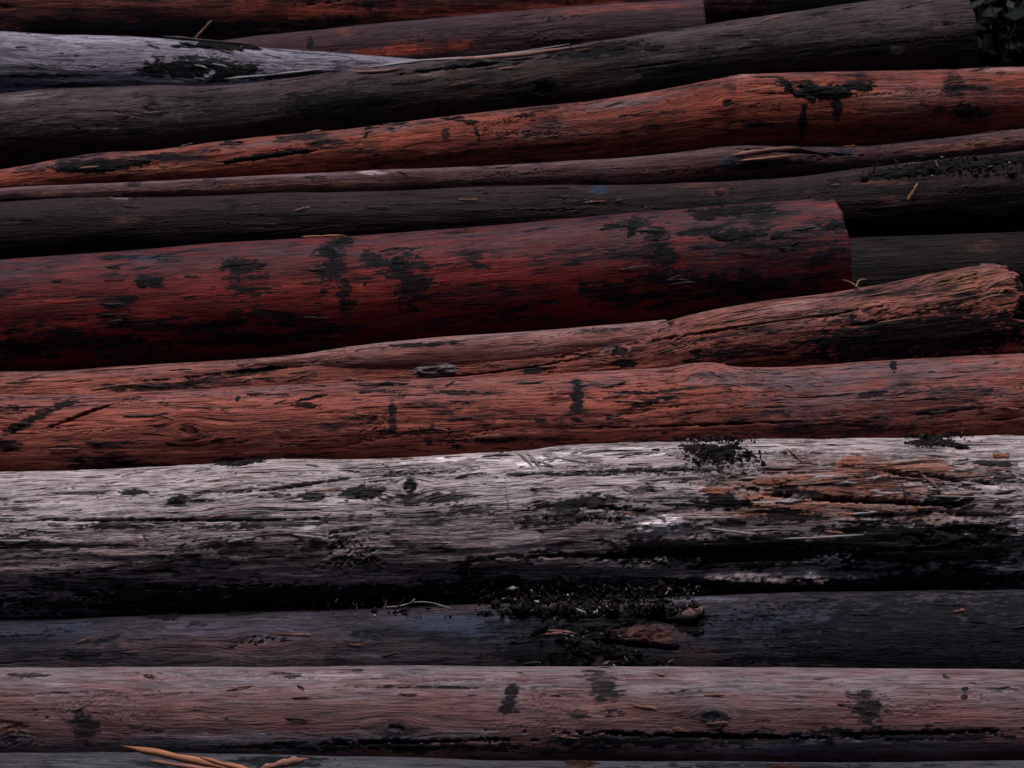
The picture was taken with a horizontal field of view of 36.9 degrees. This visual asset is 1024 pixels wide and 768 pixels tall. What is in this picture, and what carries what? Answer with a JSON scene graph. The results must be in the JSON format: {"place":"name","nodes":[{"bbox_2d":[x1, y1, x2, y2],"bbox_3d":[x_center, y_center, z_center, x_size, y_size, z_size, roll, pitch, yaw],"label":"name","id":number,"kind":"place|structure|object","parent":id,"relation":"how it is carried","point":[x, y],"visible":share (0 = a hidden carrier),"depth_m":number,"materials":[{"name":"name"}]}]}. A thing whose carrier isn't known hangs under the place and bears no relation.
{"place":"outdoors","nodes":[
{"label":"outdoors","id":0,"kind":"place"},
{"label":"ground","id":1,"kind":"structure","parent":0,"visible":0},
{"bbox_2d":[0,752,1023,767],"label":"log","id":2,"kind":"object","parent":1,"relation":"on","point":[79,760],"visible":0.97,"depth_m":2.99,"materials":[{"name":"grey wood"}]},
{"bbox_2d":[120,745,226,767],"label":"wood splinter","id":3,"kind":"object","parent":2,"relation":"on","point":[193,760],"visible":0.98,"depth_m":2.94,"materials":[{"name":"brown wood"}]},
{"bbox_2d":[147,760,210,767],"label":"wood splinter","id":4,"kind":"object","parent":2,"relation":"on","point":[166,763],"visible":1,"depth_m":2.90,"materials":[{"name":"brown wood"}]},
{"bbox_2d":[197,756,246,767],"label":"wood splinter","id":5,"kind":"object","parent":2,"relation":"on","point":[221,763],"visible":1,"depth_m":2.90,"materials":[{"name":"brown wood"}]},
{"bbox_2d":[260,756,308,767],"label":"wood splinter","id":6,"kind":"object","parent":2,"relation":"on","point":[291,761],"visible":1,"depth_m":2.93,"materials":[{"name":"brown wood"}]},
{"bbox_2d":[0,665,1023,762],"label":"log","id":7,"kind":"object","parent":2,"relation":"on","point":[669,713],"visible":0.96,"depth_m":3.09,"materials":[{"name":"brown wood"}]},
{"bbox_2d":[0,590,1023,668],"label":"log","id":8,"kind":"object","parent":7,"relation":"on","point":[950,629],"visible":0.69,"depth_m":3.30,"materials":[{"name":"black wood"}]},
{"bbox_2d":[244,594,475,618],"bbox_3d":[-0.346,0.499,3.396,0.534,0.081,0.151,0,5,0],"label":"debris","id":9,"kind":"object","parent":8,"relation":"on","point":[375,609],"visible":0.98,"depth_m":3.41,"materials":[{"name":"soil"}]},
{"bbox_2d":[386,603,409,607],"bbox_3d":[-0.253,0.489,3.399,0.068,0.012,0.004,0,5,0],"label":"straw","id":10,"kind":"object","parent":8,"relation":"on","point":[396,606],"visible":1,"depth_m":3.40,"materials":[{"name":"grey plant"}]},
{"bbox_2d":[411,601,451,608],"bbox_3d":[-0.174,0.487,3.391,0.100,0.010,0.014,2,5,17],"label":"straw","id":11,"kind":"object","parent":8,"relation":"on","point":[431,603],"visible":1,"depth_m":3.40,"materials":[{"name":"grey plant"}]},
{"bbox_2d":[0,435,1023,619],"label":"log","id":12,"kind":"object","parent":8,"relation":"on","point":[851,514],"visible":0.93,"depth_m":3.42,"materials":[{"name":"grey wood"}]},
{"bbox_2d":[0,353,1023,471],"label":"log","id":13,"kind":"object","parent":12,"relation":"on","point":[979,395],"visible":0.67,"depth_m":3.70,"materials":[{"name":"orange wood"}]},
{"bbox_2d":[0,263,1023,393],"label":"log","id":14,"kind":"object","parent":13,"relation":"on","point":[969,311],"visible":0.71,"depth_m":3.93,"materials":[{"name":"orange wood"}]},
{"bbox_2d":[0,196,851,371],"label":"log","id":15,"kind":"object","parent":14,"relation":"on","point":[228,301],"visible":0.84,"depth_m":4.01,"materials":[{"name":"brown wood"}]},
{"bbox_2d":[302,234,346,237],"bbox_3d":[-0.509,-0.401,4.162,0.126,0.009,0.008,0,5,0],"label":"wood splinter","id":16,"kind":"object","parent":15,"relation":"on","point":[333,235],"visible":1,"depth_m":4.16,"materials":[{"name":"brown wood"}]},
{"bbox_2d":[237,320,668,368],"bbox_3d":[-0.145,-0.091,3.972,1.122,0.146,0.104,0,5,-6],"label":"log","id":17,"kind":"object","parent":14,"relation":"on","point":[461,349],"visible":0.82,"depth_m":3.94,"materials":[{"name":"brown wood"}]},
{"bbox_2d":[842,280,859,288],"bbox_3d":[0.898,-0.261,4.039,0.020,0.025,0.063,-4,7,-41],"label":"twig","id":18,"kind":"object","parent":14,"relation":"on","point":[851,283],"visible":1,"depth_m":4.05,"materials":[{"name":"brown wood"}]},
{"bbox_2d":[849,232,1023,319],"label":"log","id":19,"kind":"object","parent":14,"relation":"on","point":[876,260],"visible":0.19,"depth_m":4.26,"materials":[{"name":"grey wood"}]},
{"bbox_2d":[0,151,1023,259],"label":"log","id":20,"kind":"object","parent":19,"relation":"on","point":[940,203],"visible":0.66,"depth_m":4.32,"materials":[{"name":"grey wood"}]},
{"bbox_2d":[0,67,1023,187],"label":"log","id":21,"kind":"object","parent":20,"relation":"on","point":[830,109],"visible":0.86,"depth_m":4.48,"materials":[{"name":"brown wood"}]},
{"bbox_2d":[0,0,978,168],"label":"log","id":22,"kind":"object","parent":21,"relation":"on","point":[40,125],"visible":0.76,"depth_m":4.59,"materials":[{"name":"black wood"}]},
{"bbox_2d":[0,31,434,92],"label":"log","id":23,"kind":"object","parent":22,"relation":"on","point":[31,61],"visible":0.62,"depth_m":4.69,"materials":[{"name":"grey wood"}]},
{"bbox_2d":[195,20,211,37],"bbox_3d":[-0.970,-1.106,4.812,0.062,0.069,0.007,-1,5,-9],"label":"twig","id":24,"kind":"object","parent":23,"relation":"on","point":[202,30],"visible":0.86,"depth_m":4.81,"materials":[{"name":"brown wood"}]},
{"bbox_2d":[219,0,705,61],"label":"log","id":25,"kind":"object","parent":22,"relation":"on","point":[481,34],"visible":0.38,"depth_m":4.89,"materials":[{"name":"brown wood"}]},
{"bbox_2d":[0,0,871,41],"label":"log","id":26,"kind":"object","parent":25,"relation":"on","point":[232,19],"visible":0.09,"depth_m":5.02,"materials":[{"name":"brown wood"}]},
{"bbox_2d":[0,129,1023,201],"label":"log","id":27,"kind":"object","parent":20,"relation":"on","point":[733,163],"visible":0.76,"depth_m":4.44,"materials":[{"name":"brown wood"}]},
{"bbox_2d":[907,183,917,200],"bbox_3d":[1.138,-0.545,4.360,0.035,0.051,0.007,-1,5,-13],"label":"wood splinter","id":28,"kind":"object","parent":20,"relation":"on","point":[910,195],"visible":1,"depth_m":4.36,"materials":[{"name":"brown wood"}]},
{"bbox_2d":[847,154,1023,176],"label":"debris","id":29,"kind":"object","parent":20,"relation":"on","point":[932,169],"visible":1,"depth_m":4.40,"materials":[{"name":"soil"}]},
{"bbox_2d":[673,430,767,465],"bbox_3d":[0.482,0.147,3.590,0.207,0.085,0.246,0,5,0],"label":"debris","id":30,"kind":"object","parent":12,"relation":"on","point":[728,454],"visible":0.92,"depth_m":3.51,"materials":[{"name":"soil"}]},
{"bbox_2d":[898,425,982,448],"bbox_3d":[1.013,0.126,3.638,0.180,0.066,0.203,0,5,0],"label":"debris","id":31,"kind":"object","parent":12,"relation":"on","point":[925,436],"visible":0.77,"depth_m":3.62,"materials":[{"name":"soil"}]},
{"bbox_2d":[467,571,710,622],"bbox_3d":[0.165,0.464,3.389,0.532,0.118,0.208,0,5,0],"label":"debris","id":32,"kind":"object","parent":8,"relation":"on","point":[542,595],"visible":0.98,"depth_m":3.37,"materials":[{"name":"soil"}]},
{"bbox_2d":[527,614,636,666],"bbox_3d":[0.150,0.560,3.294,0.235,0.124,0.084,0,5,0],"label":"debris","id":33,"kind":"object","parent":7,"relation":"on","point":[541,628],"visible":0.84,"depth_m":3.29,"materials":[{"name":"soil"}]},
{"bbox_2d":[574,643,673,666],"bbox_3d":[0.249,0.624,3.260,0.250,0.133,0.090,0,5,0],"label":"debris","id":34,"kind":"object","parent":7,"relation":"on","point":[597,663],"visible":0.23,"depth_m":3.27,"materials":[{"name":"soil"}]},
{"bbox_2d":[970,0,1023,352],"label":"shrub","id":35,"kind":"object","parent":1,"relation":"on","point":[1000,30],"visible":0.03,"depth_m":6.93,"materials":[{"name":"green plant"}]}
]}

